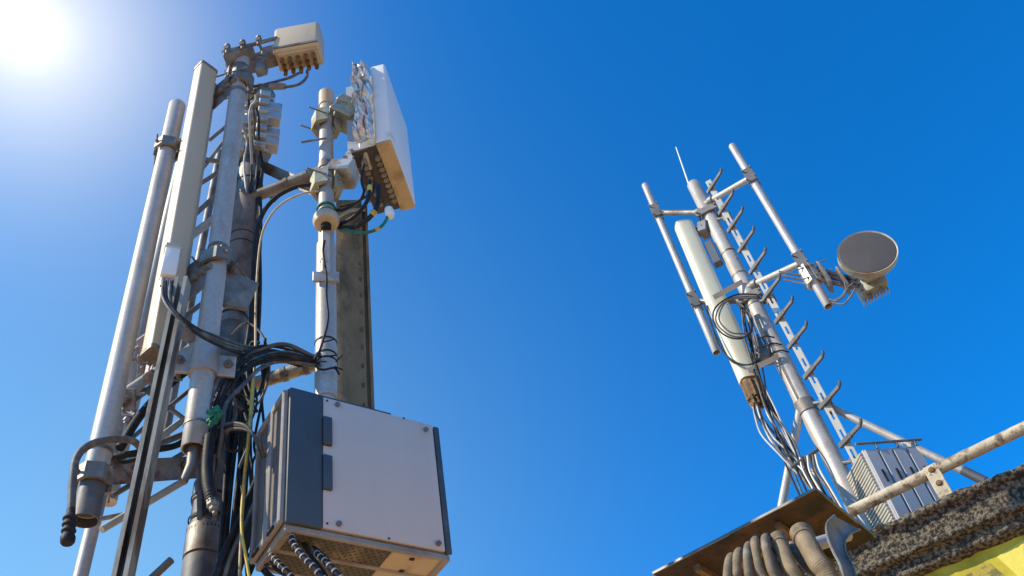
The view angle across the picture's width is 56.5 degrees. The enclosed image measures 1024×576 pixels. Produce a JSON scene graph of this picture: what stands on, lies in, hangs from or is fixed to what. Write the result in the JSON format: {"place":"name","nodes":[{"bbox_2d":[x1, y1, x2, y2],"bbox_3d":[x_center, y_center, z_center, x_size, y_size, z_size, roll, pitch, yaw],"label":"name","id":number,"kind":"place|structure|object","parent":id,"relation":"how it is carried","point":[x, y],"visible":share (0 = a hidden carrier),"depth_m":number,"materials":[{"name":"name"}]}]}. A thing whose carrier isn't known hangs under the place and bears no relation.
{"place":"outdoors","nodes":[
{"label":"outdoors","id":0,"kind":"place"},
{"bbox_2d":[175,55,258,484],"bbox_3d":[-1.847,-0.395,6.110,0.368,4.096,0.370,-18,-46,6],"label":"antenna pole","id":1,"kind":"object","parent":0,"point":[203,364],"visible":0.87,"depth_m":5.63,"materials":[{"name":"metal"}]},
{"bbox_2d":[140,60,236,365],"bbox_3d":[-2.048,-0.641,6.168,0.250,2.990,0.253,-37,-51,22],"label":"panel antenna","id":2,"kind":"object","parent":1,"relation":"attached to","point":[208,95],"visible":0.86,"depth_m":6.06,"materials":[{"name":"plastic"}]},
{"bbox_2d":[159,242,182,286],"bbox_3d":[-1.935,-0.118,5.386,0.096,0.334,0.084,11,-50,-20],"label":"control unit","id":3,"kind":"object","parent":2,"relation":"attached to","point":[172,252],"visible":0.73,"depth_m":5.37,"materials":[{"name":"white plastic"}]},
{"bbox_2d":[161,280,280,350],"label":"cable","id":4,"kind":"object","parent":3,"relation":"attached to","point":[171,311],"visible":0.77,"depth_m":5.04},
{"bbox_2d":[201,432,218,514],"bbox_3d":[-1.447,0.885,4.555,0.143,0.514,0.072,-35,-50,21],"label":"conduit end","id":5,"kind":"object","parent":1,"relation":"attached to","point":[209,491],"visible":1,"depth_m":4.52,"materials":[{"name":"black rubber"}]},
{"bbox_2d":[206,405,224,428],"bbox_3d":[-1.492,0.653,4.760,0.104,0.140,0.096,-12,-46,0],"label":"green tape","id":6,"kind":"object","parent":1,"relation":"attached to","point":[216,414],"visible":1,"depth_m":4.74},
{"bbox_2d":[221,35,277,76],"bbox_3d":[-2.045,-1.841,7.538,0.473,0.477,0.248,3,-48,-14],"label":"mounting arm","id":7,"kind":"object","parent":1,"relation":"attached to","point":[263,60],"visible":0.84,"depth_m":7.47},
{"bbox_2d":[273,22,323,75],"bbox_3d":[-1.718,-1.925,7.681,0.375,0.471,0.228,-12,-46,0],"label":"radio box","id":8,"kind":"object","parent":7,"relation":"attached to","point":[299,47],"visible":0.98,"depth_m":7.58,"materials":[{"name":"plastic"}]},
{"bbox_2d":[248,88,256,163],"bbox_3d":[-2.034,-1.275,7.445,0.060,0.418,0.465,4,-48,-14],"label":"lead","id":9,"kind":"object","parent":1,"relation":"attached to","point":[249,126],"visible":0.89,"depth_m":7.39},
{"bbox_2d":[203,350,313,514],"bbox_3d":[-1.349,0.743,5.136,0.600,1.215,0.128,26,-57,-31],"label":"cable","id":10,"kind":"object","parent":1,"relation":"attached to","point":[242,363],"visible":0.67,"depth_m":5.14,"materials":[{"name":"black rubber"}]},
{"bbox_2d":[252,71,301,94],"bbox_3d":[-1.810,-1.587,7.312,0.392,0.175,0.052,-13,-46,2],"label":"lead","id":11,"kind":"object","parent":1,"relation":"attached to","point":[257,89],"visible":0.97,"depth_m":7.29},
{"bbox_2d":[0,0,1023,575],"label":"sky","id":12,"kind":"structure","parent":0,"point":[531,307],"materials":[{"name":"blue"}]},
{"bbox_2d":[790,448,818,468],"bbox_3d":[2.590,1.502,8.427,0.288,0.134,0.055,-16,-46,5],"label":"cable tray bar","id":13,"kind":"object","parent":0,"point":[797,463],"visible":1,"depth_m":8.40,"materials":[{"name":"paint"}]},
{"bbox_2d":[811,454,837,503],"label":"cable","id":14,"kind":"object","parent":13,"relation":"hanging from","point":[822,480],"visible":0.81,"depth_m":8.16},
{"label":"ground","id":15,"kind":"structure","parent":0,"visible":0},
{"bbox_2d":[111,276,190,575],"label":"cable rail","id":16,"kind":"object","parent":15,"relation":"on","point":[132,531],"visible":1,"depth_m":4.46,"materials":[{"name":"metal"}]},
{"bbox_2d":[164,280,266,350],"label":"cable","id":17,"kind":"object","parent":16,"relation":"attached to","point":[182,318],"visible":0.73,"depth_m":4.95,"materials":[{"name":"black rubber"}]},
{"bbox_2d":[168,280,283,357],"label":"cable","id":18,"kind":"object","parent":16,"relation":"attached to","point":[201,333],"visible":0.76,"depth_m":5.08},
{"bbox_2d":[171,280,300,367],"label":"cable","id":19,"kind":"object","parent":16,"relation":"attached to","point":[190,328],"visible":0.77,"depth_m":4.92,"materials":[{"name":"black rubber"}]},
{"bbox_2d":[73,125,318,575],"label":"lattice tower","id":20,"kind":"structure","parent":15,"relation":"on","point":[168,468],"depth_m":5.48,"materials":[{"name":"metal"}]},
{"bbox_2d":[75,99,185,527],"bbox_3d":[-2.113,-0.081,5.726,0.422,3.554,0.323,8,-49,-18],"label":"antenna pole","id":21,"kind":"object","parent":20,"relation":"attached to","point":[95,477],"visible":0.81,"depth_m":5.20,"materials":[{"name":"metal"}]},
{"bbox_2d":[60,435,139,546],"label":"hooked cable","id":22,"kind":"object","parent":21,"relation":"hanging from","point":[68,529],"visible":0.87,"depth_m":4.31,"materials":[{"name":"black rubber"}]},
{"bbox_2d":[111,439,181,459],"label":"cable","id":23,"kind":"object","parent":20,"relation":"attached to","point":[133,453],"visible":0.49,"depth_m":4.95,"materials":[{"name":"black rubber"}]},
{"bbox_2d":[115,374,187,451],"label":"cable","id":24,"kind":"object","parent":20,"relation":"attached to","point":[135,422],"visible":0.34,"depth_m":5.12,"materials":[{"name":"black rubber"}]},
{"bbox_2d":[224,380,249,452],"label":"cable","id":25,"kind":"object","parent":20,"relation":"attached to","point":[240,448],"visible":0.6,"depth_m":5.13,"materials":[{"name":"black rubber"}]},
{"bbox_2d":[223,394,257,413],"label":"cable","id":26,"kind":"object","parent":20,"relation":"attached to","point":[246,408],"visible":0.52,"depth_m":5.26,"materials":[{"name":"black rubber"}]},
{"bbox_2d":[238,366,246,575],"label":"cable","id":27,"kind":"object","parent":20,"relation":"hanging from","point":[239,438],"visible":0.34,"depth_m":5.34,"materials":[{"name":"black rubber"}]},
{"bbox_2d":[240,377,253,575],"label":"cable","id":28,"kind":"object","parent":20,"relation":"attached to","point":[243,490],"visible":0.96,"depth_m":4.63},
{"bbox_2d":[230,322,270,408],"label":"cable","id":29,"kind":"object","parent":20,"relation":"attached to","point":[269,367],"visible":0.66,"depth_m":5.58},
{"bbox_2d":[246,338,266,396],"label":"cable","id":30,"kind":"object","parent":20,"relation":"attached to","point":[263,377],"visible":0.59,"depth_m":5.50,"materials":[{"name":"black rubber"}]},
{"bbox_2d":[246,367,267,575],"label":"cable","id":31,"kind":"object","parent":20,"relation":"hanging from","point":[254,457],"visible":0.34,"depth_m":5.26,"materials":[{"name":"black rubber"}]},
{"bbox_2d":[250,364,264,575],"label":"cable","id":32,"kind":"object","parent":20,"relation":"hanging from","point":[254,451],"visible":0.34,"depth_m":5.43,"materials":[{"name":"black rubber"}]},
{"bbox_2d":[238,190,318,575],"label":"cable","id":33,"kind":"object","parent":20,"relation":"attached to","point":[254,368],"visible":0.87,"depth_m":5.88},
{"bbox_2d":[181,83,281,575],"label":"tower pole","id":34,"kind":"object","parent":15,"relation":"on","point":[199,557],"visible":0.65,"depth_m":6.78,"materials":[{"name":"metal"}]},
{"bbox_2d":[216,175,257,561],"bbox_3d":[-1.724,0.320,6.071,0.076,3.831,0.193,-12,-46,0],"label":"cable","id":35,"kind":"object","parent":34,"relation":"attached to","point":[224,496],"visible":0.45,"depth_m":5.18,"materials":[{"name":"black rubber"}]},
{"bbox_2d":[221,171,258,573],"bbox_3d":[-1.701,0.322,6.078,0.068,3.832,0.195,0,-47,-11],"label":"cable","id":36,"kind":"object","parent":34,"relation":"attached to","point":[226,514],"visible":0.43,"depth_m":5.16,"materials":[{"name":"black rubber"}]},
{"bbox_2d":[224,178,258,564],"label":"cable","id":37,"kind":"object","parent":34,"relation":"attached to","point":[233,464],"visible":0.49,"depth_m":5.25,"materials":[{"name":"black rubber"}]},
{"bbox_2d":[227,171,261,563],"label":"cable","id":38,"kind":"object","parent":34,"relation":"attached to","point":[235,501],"visible":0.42,"depth_m":5.24,"materials":[{"name":"black rubber"}]},
{"bbox_2d":[243,124,247,192],"bbox_3d":[-2.087,-1.127,7.371,0.067,0.764,0.402,-4,-47,-8],"label":"lead","id":39,"kind":"object","parent":34,"relation":"attached to","point":[244,158],"visible":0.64,"depth_m":7.50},
{"bbox_2d":[245,181,261,496],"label":"cable","id":40,"kind":"object","parent":34,"relation":"attached to","point":[259,310],"visible":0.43,"depth_m":6.30,"materials":[{"name":"black rubber"}]},
{"bbox_2d":[252,105,257,191],"bbox_3d":[-2.016,-1.101,7.383,0.049,0.704,0.421,-3,-47,-8],"label":"lead","id":41,"kind":"object","parent":34,"relation":"attached to","point":[254,139],"visible":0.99,"depth_m":7.57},
{"bbox_2d":[256,108,262,188],"bbox_3d":[-1.985,-1.110,7.402,0.052,0.723,0.421,-3,-47,-8],"label":"lead","id":42,"kind":"object","parent":34,"relation":"attached to","point":[261,157],"visible":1,"depth_m":7.58,"materials":[{"name":"black rubber"}]},
{"bbox_2d":[249,166,317,199],"bbox_3d":[-1.750,-0.781,7.277,0.668,0.127,0.102,-18,-46,6],"label":"cross arm","id":43,"kind":"object","parent":34,"relation":"attached to","point":[273,189],"visible":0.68,"depth_m":7.24},
{"bbox_2d":[298,88,344,398],"bbox_3d":[-1.289,-0.244,6.431,0.301,4.107,0.245,17,-52,-25],"label":"antenna pole","id":44,"kind":"object","parent":43,"relation":"attached to","point":[325,130],"visible":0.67,"depth_m":6.42,"materials":[{"name":"metal"}]},
{"bbox_2d":[196,342,313,520],"bbox_3d":[-1.379,0.726,5.134,0.638,1.300,0.131,26,-57,-30],"label":"cable","id":45,"kind":"object","parent":44,"relation":"attached to","point":[199,482],"visible":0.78,"depth_m":5.01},
{"bbox_2d":[202,344,312,516],"bbox_3d":[-1.365,0.734,5.136,0.618,1.258,0.114,25,-56,-30],"label":"cable","id":46,"kind":"object","parent":44,"relation":"attached to","point":[223,380],"visible":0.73,"depth_m":5.38,"materials":[{"name":"black rubber"}]},
{"bbox_2d":[213,350,302,477],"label":"cable","id":47,"kind":"object","parent":44,"relation":"attached to","point":[223,387],"visible":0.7,"depth_m":5.09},
{"bbox_2d":[207,352,318,515],"bbox_3d":[-1.328,0.754,5.132,0.588,1.187,0.123,25,-56,-30],"label":"cable","id":48,"kind":"object","parent":44,"relation":"attached to","point":[249,365],"visible":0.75,"depth_m":5.33,"materials":[{"name":"black rubber"}]},
{"bbox_2d":[210,358,319,516],"bbox_3d":[-1.313,0.766,5.127,0.571,1.185,0.120,26,-57,-31],"label":"cable","id":49,"kind":"object","parent":44,"relation":"attached to","point":[234,382],"visible":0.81,"depth_m":5.15,"materials":[{"name":"black rubber"}]},
{"bbox_2d":[212,361,320,519],"bbox_3d":[-1.311,0.768,5.117,0.591,1.194,0.129,27,-57,-31],"label":"cable","id":50,"kind":"object","parent":44,"relation":"attached to","point":[244,383],"visible":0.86,"depth_m":5.06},
{"bbox_2d":[247,182,311,391],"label":"cable","id":51,"kind":"object","parent":44,"relation":"attached to","point":[271,201],"visible":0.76,"depth_m":6.67,"materials":[{"name":"black rubber"}]},
{"bbox_2d":[297,240,328,366],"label":"jumper cable","id":52,"kind":"object","parent":44,"relation":"attached to","point":[327,308],"visible":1,"depth_m":5.96,"materials":[{"name":"black rubber"}]},
{"bbox_2d":[313,208,339,231],"bbox_3d":[-1.281,-0.456,6.581,0.184,0.177,0.213,-12,-46,0],"label":"gps antenna","id":53,"kind":"object","parent":44,"relation":"attached to","point":[325,218],"visible":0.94,"depth_m":6.51,"materials":[{"name":"plastic"}]},
{"bbox_2d":[249,387,451,575],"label":"equipment cabinet","id":54,"kind":"object","parent":44,"relation":"attached to","point":[348,488],"visible":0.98,"depth_m":4.63,"materials":[{"name":"metal"}]},
{"bbox_2d":[212,479,253,575],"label":"cable","id":55,"kind":"object","parent":54,"relation":"attached to","point":[234,528],"visible":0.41,"depth_m":4.55,"materials":[{"name":"black rubber"}]},
{"bbox_2d":[216,485,253,575],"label":"cable","id":56,"kind":"object","parent":54,"relation":"attached to","point":[222,561],"visible":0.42,"depth_m":4.47,"materials":[{"name":"black rubber"}]},
{"bbox_2d":[222,501,252,575],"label":"cable","id":57,"kind":"object","parent":54,"relation":"attached to","point":[230,558],"visible":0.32,"depth_m":4.49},
{"bbox_2d":[228,511,251,575],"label":"cable","id":58,"kind":"object","parent":54,"relation":"attached to","point":[237,550],"visible":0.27,"depth_m":4.49,"materials":[{"name":"black rubber"}]},
{"bbox_2d":[223,427,265,457],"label":"cable","id":59,"kind":"object","parent":54,"relation":"attached to","point":[225,431],"visible":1,"depth_m":4.77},
{"bbox_2d":[268,552,294,575],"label":"banded cable","id":60,"kind":"object","parent":54,"relation":"hanging from","point":[281,566],"visible":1,"depth_m":4.28,"materials":[{"name":"black rubber"}]},
{"bbox_2d":[288,533,325,575],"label":"banded cable","id":61,"kind":"object","parent":54,"relation":"hanging from","point":[300,553],"visible":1,"depth_m":4.16,"materials":[{"name":"black rubber"}]},
{"bbox_2d":[313,549,342,575],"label":"banded cable","id":62,"kind":"object","parent":54,"relation":"hanging from","point":[327,563],"visible":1,"depth_m":4.19,"materials":[{"name":"black rubber"}]},
{"bbox_2d":[339,163,364,207],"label":"jumper cable","id":63,"kind":"object","parent":44,"relation":"attached to","point":[363,189],"visible":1,"depth_m":6.77,"materials":[{"name":"black rubber"}]},
{"bbox_2d":[339,178,371,224],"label":"jumper cable","id":64,"kind":"object","parent":44,"relation":"attached to","point":[362,208],"visible":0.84,"depth_m":6.60,"materials":[{"name":"black rubber"}]},
{"bbox_2d":[337,184,380,229],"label":"jumper cable","id":65,"kind":"object","parent":44,"relation":"attached to","point":[371,215],"visible":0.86,"depth_m":6.56,"materials":[{"name":"black rubber"}]},
{"bbox_2d":[341,203,388,233],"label":"jumper cable","id":66,"kind":"object","parent":44,"relation":"attached to","point":[377,228],"visible":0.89,"depth_m":6.45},
{"bbox_2d":[327,61,414,213],"bbox_3d":[-1.176,-1.175,7.686,0.578,1.387,0.818,-12,-46,0],"label":"panel antenna","id":67,"kind":"object","parent":44,"relation":"attached to","point":[366,107],"visible":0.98,"depth_m":7.46,"materials":[{"name":"white plastic"}]},
{"bbox_2d":[255,365,314,389],"bbox_3d":[-1.425,0.539,5.846,0.561,0.134,0.096,-15,-46,3],"label":"cross arm","id":68,"kind":"object","parent":34,"relation":"attached to","point":[283,374],"visible":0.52,"depth_m":5.81},
{"bbox_2d":[336,200,374,408],"bbox_3d":[-0.803,2.041,5.031,0.320,7.914,0.227,-1,-47,-10],"label":"concrete post","id":69,"kind":"object","parent":15,"relation":"on","point":[355,381],"visible":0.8,"depth_m":6.85,"materials":[{"name":"concrete"}]},
{"bbox_2d":[652,487,876,575],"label":"canopy","id":70,"kind":"object","parent":15,"relation":"on","point":[815,508],"visible":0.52,"depth_m":6.20,"materials":[{"name":"metal"}]},
{"bbox_2d":[723,551,742,575],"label":"hose","id":71,"kind":"object","parent":70,"relation":"attached to","point":[727,569],"visible":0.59,"depth_m":4.77,"materials":[{"name":"plastic"}]},
{"bbox_2d":[732,546,752,575],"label":"hose","id":72,"kind":"object","parent":70,"relation":"attached to","point":[737,557],"visible":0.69,"depth_m":4.78,"materials":[{"name":"plastic"}]},
{"bbox_2d":[743,540,762,575],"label":"hose","id":73,"kind":"object","parent":70,"relation":"attached to","point":[747,563],"visible":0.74,"depth_m":4.74,"materials":[{"name":"plastic"}]},
{"bbox_2d":[750,535,767,575],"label":"hose","id":74,"kind":"object","parent":70,"relation":"attached to","point":[755,545],"visible":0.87,"depth_m":4.76,"materials":[{"name":"plastic"}]},
{"bbox_2d":[760,532,779,575],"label":"hose","id":75,"kind":"object","parent":70,"relation":"attached to","point":[770,565],"visible":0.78,"depth_m":4.72,"materials":[{"name":"plastic"}]},
{"bbox_2d":[770,531,802,575],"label":"hose","id":76,"kind":"object","parent":70,"relation":"attached to","point":[779,542],"visible":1,"depth_m":4.74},
{"bbox_2d":[789,540,814,575],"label":"hose","id":77,"kind":"object","parent":70,"relation":"attached to","point":[798,556],"visible":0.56,"depth_m":4.80,"materials":[{"name":"plastic"}]},
{"bbox_2d":[789,522,838,575],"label":"hose","id":78,"kind":"object","parent":70,"relation":"attached to","point":[806,543],"visible":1,"depth_m":4.63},
{"bbox_2d":[803,463,1023,575],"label":"building","id":79,"kind":"structure","parent":15,"relation":"on","point":[976,529],"depth_m":7.02,"materials":[{"name":"stone"}]},
{"bbox_2d":[687,179,871,529],"bbox_3d":[2.682,0.675,9.715,0.400,5.879,0.261,-26,-48,13],"label":"steel mast","id":80,"kind":"object","parent":79,"relation":"on","point":[829,453],"visible":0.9,"depth_m":9.59,"materials":[{"name":"metal"}]},
{"bbox_2d":[649,201,700,222],"bbox_3d":[2.075,-0.930,11.768,0.710,0.764,0.216,-36,-51,22],"label":"support arm","id":81,"kind":"object","parent":80,"relation":"attached to","point":[656,210],"visible":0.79,"depth_m":11.86},
{"bbox_2d":[642,182,720,354],"bbox_3d":[1.978,-0.327,11.388,0.131,3.052,0.088,-22,-47,10],"label":"outrigger pipe","id":82,"kind":"object","parent":81,"relation":"attached to","point":[703,321],"visible":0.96,"depth_m":11.21,"materials":[{"name":"metal"}]},
{"bbox_2d":[686,289,744,313],"bbox_3d":[2.326,0.144,10.610,0.718,0.667,0.215,-36,-51,21],"label":"support arm","id":83,"kind":"object","parent":80,"relation":"attached to","point":[694,299],"visible":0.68,"depth_m":10.79},
{"bbox_2d":[675,219,773,409],"bbox_3d":[2.371,0.180,10.384,0.474,2.830,0.258,-17,-46,5],"label":"panel antenna","id":84,"kind":"object","parent":80,"relation":"attached to","point":[701,266],"visible":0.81,"depth_m":10.29,"materials":[{"name":"plastic"}]},
{"bbox_2d":[739,308,799,495],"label":"cable","id":85,"kind":"object","parent":84,"relation":"attached to","point":[787,468],"visible":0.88,"depth_m":8.97,"materials":[{"name":"black rubber"}]},
{"bbox_2d":[741,309,802,493],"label":"cable","id":86,"kind":"object","parent":84,"relation":"attached to","point":[794,473],"visible":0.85,"depth_m":9.18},
{"bbox_2d":[747,307,800,456],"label":"cable","id":87,"kind":"object","parent":84,"relation":"attached to","point":[786,430],"visible":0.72,"depth_m":9.23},
{"bbox_2d":[743,311,806,491],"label":"cable","id":88,"kind":"object","parent":84,"relation":"attached to","point":[796,470],"visible":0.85,"depth_m":9.12,"materials":[{"name":"black rubber"}]},
{"bbox_2d":[746,311,804,470],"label":"cable","id":89,"kind":"object","parent":84,"relation":"attached to","point":[786,434],"visible":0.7,"depth_m":9.20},
{"bbox_2d":[746,307,806,481],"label":"cable","id":90,"kind":"object","parent":84,"relation":"attached to","point":[772,407],"visible":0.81,"depth_m":9.28,"materials":[{"name":"black rubber"}]},
{"bbox_2d":[755,404,810,489],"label":"cable","id":91,"kind":"object","parent":84,"relation":"hanging from","point":[783,455],"visible":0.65,"depth_m":8.77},
{"bbox_2d":[712,280,743,299],"bbox_3d":[2.342,0.017,10.318,0.381,0.188,0.044,-12,-46,1],"label":"strap","id":92,"kind":"object","parent":80,"relation":"attached to","point":[727,289],"visible":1,"depth_m":10.31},
{"bbox_2d":[704,165,760,203],"bbox_3d":[2.517,-1.136,11.079,0.220,0.500,0.831,23,-55,-28],"label":"support arm","id":93,"kind":"object","parent":80,"relation":"attached to","point":[749,174],"visible":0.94,"depth_m":10.95},
{"bbox_2d":[712,293,756,339],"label":"cable","id":94,"kind":"object","parent":80,"relation":"attached to","point":[722,333],"visible":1,"depth_m":9.88,"materials":[{"name":"black rubber"}]},
{"bbox_2d":[715,295,756,337],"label":"cable","id":95,"kind":"object","parent":80,"relation":"attached to","point":[720,328],"visible":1,"depth_m":9.90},
{"bbox_2d":[718,297,756,334],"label":"cable","id":96,"kind":"object","parent":80,"relation":"attached to","point":[721,324],"visible":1,"depth_m":9.89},
{"bbox_2d":[747,354,778,373],"bbox_3d":[2.509,0.760,9.521,0.353,0.154,0.042,-12,-46,0],"label":"strap","id":97,"kind":"object","parent":80,"relation":"attached to","point":[763,363],"visible":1,"depth_m":9.52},
{"bbox_2d":[706,167,862,465],"bbox_3d":[2.840,0.572,9.469,0.180,5.617,0.592,11,-50,-21],"label":"step rail","id":98,"kind":"object","parent":80,"relation":"attached to","point":[824,401],"visible":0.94,"depth_m":9.64,"materials":[{"name":"metal"}]},
{"bbox_2d":[747,249,808,288],"bbox_3d":[2.762,-0.136,9.989,0.220,0.497,0.841,23,-55,-29],"label":"support arm","id":99,"kind":"object","parent":98,"relation":"attached to","point":[799,257],"visible":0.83,"depth_m":9.87},
{"bbox_2d":[729,143,832,309],"bbox_3d":[2.846,-0.756,10.279,0.171,2.814,0.088,-29,-48,16],"label":"outrigger pipe","id":100,"kind":"object","parent":99,"relation":"attached to","point":[816,285],"visible":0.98,"depth_m":10.17,"materials":[{"name":"metal"}]},
{"bbox_2d":[779,231,897,306],"bbox_3d":[3.212,-0.189,9.317,0.948,0.766,0.634,-12,-46,0],"label":"dish antenna","id":101,"kind":"object","parent":100,"relation":"attached to","point":[867,261],"visible":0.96,"depth_m":9.15,"materials":[{"name":"metal"}]},
{"bbox_2d":[777,401,801,506],"bbox_3d":[2.501,1.764,8.700,0.937,1.670,0.080,-16,-46,4],"label":"stay tube","id":102,"kind":"object","parent":80,"relation":"attached to","point":[786,479],"visible":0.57,"depth_m":8.73,"materials":[{"name":"metal"}]},
{"bbox_2d":[816,534,852,549],"bbox_3d":[1.652,1.323,4.985,0.285,0.134,0.070,1,-48,-12],"label":"bracket pipe","id":103,"kind":"object","parent":79,"relation":"attached to","point":[822,541],"visible":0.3,"depth_m":4.95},
{"bbox_2d":[825,514,860,575],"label":"cable chute","id":104,"kind":"object","parent":79,"relation":"attached to","point":[838,532],"visible":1,"depth_m":4.68,"materials":[{"name":"metal"}]},
{"bbox_2d":[847,438,938,527],"bbox_3d":[3.368,2.005,7.867,0.618,1.552,0.432,-2,-47,-9],"label":"radio enclosure","id":105,"kind":"object","parent":79,"relation":"on","point":[873,471],"visible":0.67,"depth_m":8.08,"materials":[{"name":"grey metal"}]},
{"bbox_2d":[864,449,909,518],"bbox_3d":[3.182,1.833,7.750,0.114,1.290,0.040,-2,-47,-9],"label":"door","id":106,"kind":"structure","parent":105,"relation":"in","point":[880,470],"depth_m":7.99,"materials":[{"name":"grey metal"}]},
{"bbox_2d":[878,448,921,511],"bbox_3d":[3.310,1.827,7.771,0.114,1.290,0.040,-2,-47,-9],"label":"door","id":107,"kind":"structure","parent":105,"relation":"in","point":[909,497],"depth_m":8.03,"materials":[{"name":"grey metal"}]},
{"bbox_2d":[892,447,933,505],"bbox_3d":[3.438,1.822,7.790,0.114,1.290,0.040,-2,-47,-9],"label":"door","id":108,"kind":"structure","parent":105,"relation":"in","point":[923,495],"depth_m":8.07,"materials":[{"name":"grey metal"}]},
{"bbox_2d":[905,446,938,501],"bbox_3d":[3.566,1.817,7.811,0.114,1.290,0.040,-2,-47,-9],"label":"door","id":109,"kind":"structure","parent":105,"relation":"in","point":[917,458],"depth_m":8.14,"materials":[{"name":"grey metal"}]},
{"bbox_2d":[824,400,988,482],"bbox_3d":[3.682,1.471,8.079,1.442,2.192,0.083,-31,-49,18],"label":"stay tube","id":110,"kind":"object","parent":79,"relation":"on","point":[971,474],"visible":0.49,"depth_m":8.37,"materials":[{"name":"metal"}]},
{"bbox_2d":[846,421,1023,516],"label":"handrail","id":111,"kind":"object","parent":79,"relation":"on","point":[933,473],"visible":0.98,"depth_m":7.35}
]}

